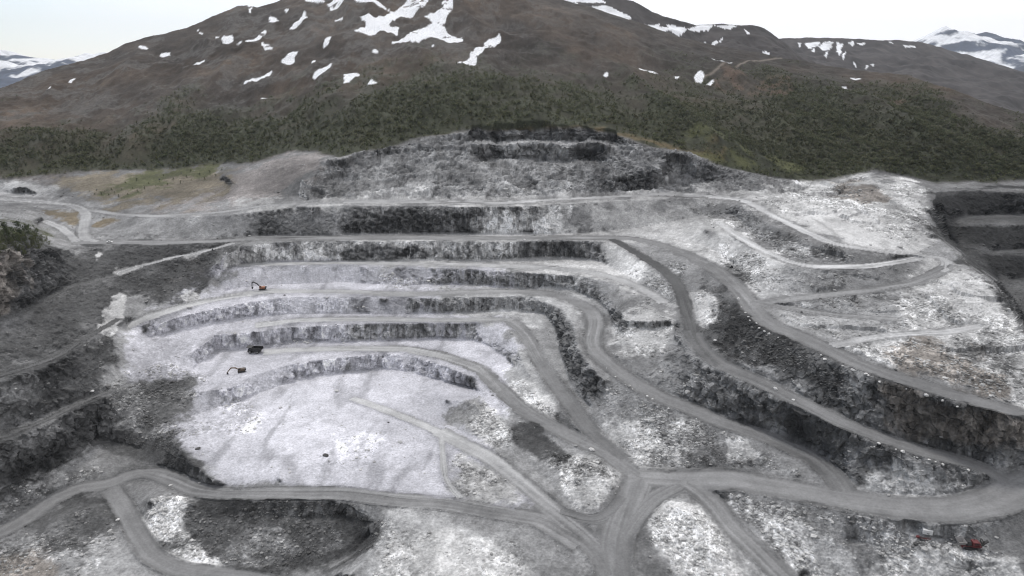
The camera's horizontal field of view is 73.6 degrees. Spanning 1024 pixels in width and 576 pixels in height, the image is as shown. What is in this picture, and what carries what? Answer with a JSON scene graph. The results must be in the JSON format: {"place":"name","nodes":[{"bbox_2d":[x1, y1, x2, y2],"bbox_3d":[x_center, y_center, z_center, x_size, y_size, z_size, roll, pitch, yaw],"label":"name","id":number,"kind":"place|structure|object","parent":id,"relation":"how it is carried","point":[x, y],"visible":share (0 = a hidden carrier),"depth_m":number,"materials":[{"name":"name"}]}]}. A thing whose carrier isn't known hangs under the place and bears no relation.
{"place":"outdoors","nodes":[
{"label":"outdoors","id":0,"kind":"place"},
{"bbox_2d":[0,50,105,87],"bbox_3d":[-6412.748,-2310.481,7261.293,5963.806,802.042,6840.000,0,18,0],"label":"distant range","id":1,"kind":"structure","parent":0,"point":[15,67],"depth_m":7074.09,"materials":[{"name":"white snow"}]},
{"bbox_2d":[0,127,1023,575],"bbox_3d":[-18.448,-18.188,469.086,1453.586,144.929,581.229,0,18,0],"label":"quarry ground","id":2,"kind":"structure","parent":0,"point":[88,427],"depth_m":396.29,"materials":[{"name":"grey stone"}]},
{"bbox_2d":[0,233,8,244],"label":"birch tree","id":3,"kind":"object","parent":2,"relation":"on","point":[2,237],"visible":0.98,"depth_m":408.72,"materials":[{"name":"green plant"}]},
{"bbox_2d":[0,221,9,236],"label":"birch tree","id":4,"kind":"object","parent":2,"relation":"on","point":[3,224],"visible":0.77,"depth_m":420.43,"materials":[{"name":"green plant"}]},
{"bbox_2d":[0,226,12,242],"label":"birch tree","id":5,"kind":"object","parent":2,"relation":"on","point":[6,229],"visible":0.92,"depth_m":415.32,"materials":[{"name":"green plant"}]},
{"bbox_2d":[6,237,16,246],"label":"birch tree","id":6,"kind":"object","parent":2,"relation":"on","point":[10,243],"visible":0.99,"depth_m":414.68,"materials":[{"name":"green plant"}]},
{"bbox_2d":[7,226,20,239],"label":"birch tree","id":7,"kind":"object","parent":2,"relation":"on","point":[12,230],"visible":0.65,"depth_m":425.19,"materials":[{"name":"green plant"}]},
{"bbox_2d":[8,231,22,243],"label":"birch tree","id":8,"kind":"object","parent":2,"relation":"on","point":[14,235],"visible":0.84,"depth_m":420.77,"materials":[{"name":"green plant"}]},
{"bbox_2d":[12,219,24,231],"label":"birch tree","id":9,"kind":"object","parent":2,"relation":"on","point":[17,223],"visible":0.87,"depth_m":435.56,"materials":[{"name":"green plant"}]},
{"bbox_2d":[16,244,25,253],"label":"birch tree","id":10,"kind":"object","parent":2,"relation":"on","point":[19,245],"visible":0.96,"depth_m":419.15,"materials":[{"name":"green plant"}]},
{"bbox_2d":[15,228,28,240],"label":"birch tree","id":11,"kind":"object","parent":2,"relation":"on","point":[19,231],"visible":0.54,"depth_m":435.68,"materials":[{"name":"green plant"}]},
{"bbox_2d":[17,233,26,243],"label":"birch tree","id":12,"kind":"object","parent":2,"relation":"on","point":[21,238],"visible":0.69,"depth_m":429.83,"materials":[{"name":"green plant"}]},
{"bbox_2d":[20,222,31,236],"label":"birch tree","id":13,"kind":"object","parent":2,"relation":"on","point":[26,228],"visible":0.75,"depth_m":441.71,"materials":[{"name":"green plant"}]},
{"bbox_2d":[28,232,37,241],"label":"birch tree","id":14,"kind":"object","parent":2,"relation":"on","point":[34,235],"visible":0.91,"depth_m":451.64,"materials":[{"name":"green plant"}]},
{"bbox_2d":[29,236,36,244],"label":"birch tree","id":15,"kind":"object","parent":2,"relation":"on","point":[31,241],"visible":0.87,"depth_m":445.71,"materials":[{"name":"green plant"}]},
{"bbox_2d":[227,367,245,373],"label":"excavator","id":16,"kind":"object","parent":2,"relation":"on","point":[241,370],"visible":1,"depth_m":409.21,"materials":[{"name":"metal"}]},
{"bbox_2d":[246,345,262,353],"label":"dump truck","id":17,"kind":"object","parent":2,"relation":"on","point":[256,349],"visible":1,"depth_m":436.76,"materials":[{"name":"metal"}]},
{"bbox_2d":[0,134,1023,575],"bbox_3d":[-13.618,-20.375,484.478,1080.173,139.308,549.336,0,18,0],"label":"rubble","id":18,"kind":"object","parent":2,"relation":"on","point":[640,440],"visible":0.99,"depth_m":329.78,"materials":[{"name":"grey stone"}]},
{"bbox_2d":[916,535,930,541],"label":"belt conveyor","id":19,"kind":"object","parent":2,"relation":"on","point":[924,538],"visible":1,"depth_m":269.88,"materials":[{"name":"red metal"}]},
{"bbox_2d":[922,527,932,535],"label":"site container","id":20,"kind":"object","parent":2,"relation":"on","point":[925,531],"visible":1,"depth_m":270.60,"materials":[{"name":"white metal"}]},
{"bbox_2d":[955,537,988,550],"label":"rock crusher","id":21,"kind":"object","parent":2,"relation":"on","point":[972,544],"visible":1,"depth_m":264.66,"materials":[{"name":"metal"}]},
{"bbox_2d":[0,0,1023,183],"bbox_3d":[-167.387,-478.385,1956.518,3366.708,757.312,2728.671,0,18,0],"label":"mountain","id":22,"kind":"structure","parent":0,"point":[244,57],"depth_m":865.36,"materials":[{"name":"brown soil"}]},
{"bbox_2d":[0,42,1023,182],"bbox_3d":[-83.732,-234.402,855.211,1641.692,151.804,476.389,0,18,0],"label":"birch wood","id":23,"kind":"object","parent":22,"relation":"on","point":[936,125],"visible":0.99,"depth_m":739.39,"materials":[{"name":"green plant"}]},
{"bbox_2d":[565,0,819,64],"bbox_3d":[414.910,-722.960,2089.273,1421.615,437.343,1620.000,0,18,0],"label":"mountain shoulder","id":24,"kind":"object","parent":22,"relation":"attached to","point":[752,38],"visible":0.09,"depth_m":2076.08},
{"bbox_2d":[780,37,1023,113],"bbox_3d":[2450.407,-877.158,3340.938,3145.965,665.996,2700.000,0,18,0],"label":"mountain spur","id":25,"kind":"structure","parent":22,"relation":"attached to","point":[992,83],"depth_m":2974.26,"materials":[{"name":"grey stone"}]},
{"bbox_2d":[0,192,1023,575],"bbox_3d":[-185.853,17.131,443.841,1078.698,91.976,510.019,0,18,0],"label":"haul road","id":26,"kind":"structure","parent":0,"point":[632,506],"depth_m":324.95,"materials":[{"name":"grey gravel"}]},
{"bbox_2d":[251,282,266,289],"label":"excavator","id":27,"kind":"object","parent":26,"relation":"on","point":[262,287],"visible":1,"depth_m":495.58,"materials":[{"name":"metal"}]},
{"bbox_2d":[0,0,1023,59],"label":"sky","id":28,"kind":"structure","parent":0,"point":[50,29],"materials":[{"name":"white"}]},
{"bbox_2d":[914,26,1023,70],"bbox_3d":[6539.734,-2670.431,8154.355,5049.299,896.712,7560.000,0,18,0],"label":"snowy peak","id":29,"kind":"structure","parent":0,"point":[998,49],"depth_m":7794.36,"materials":[{"name":"white snow"}]}
]}

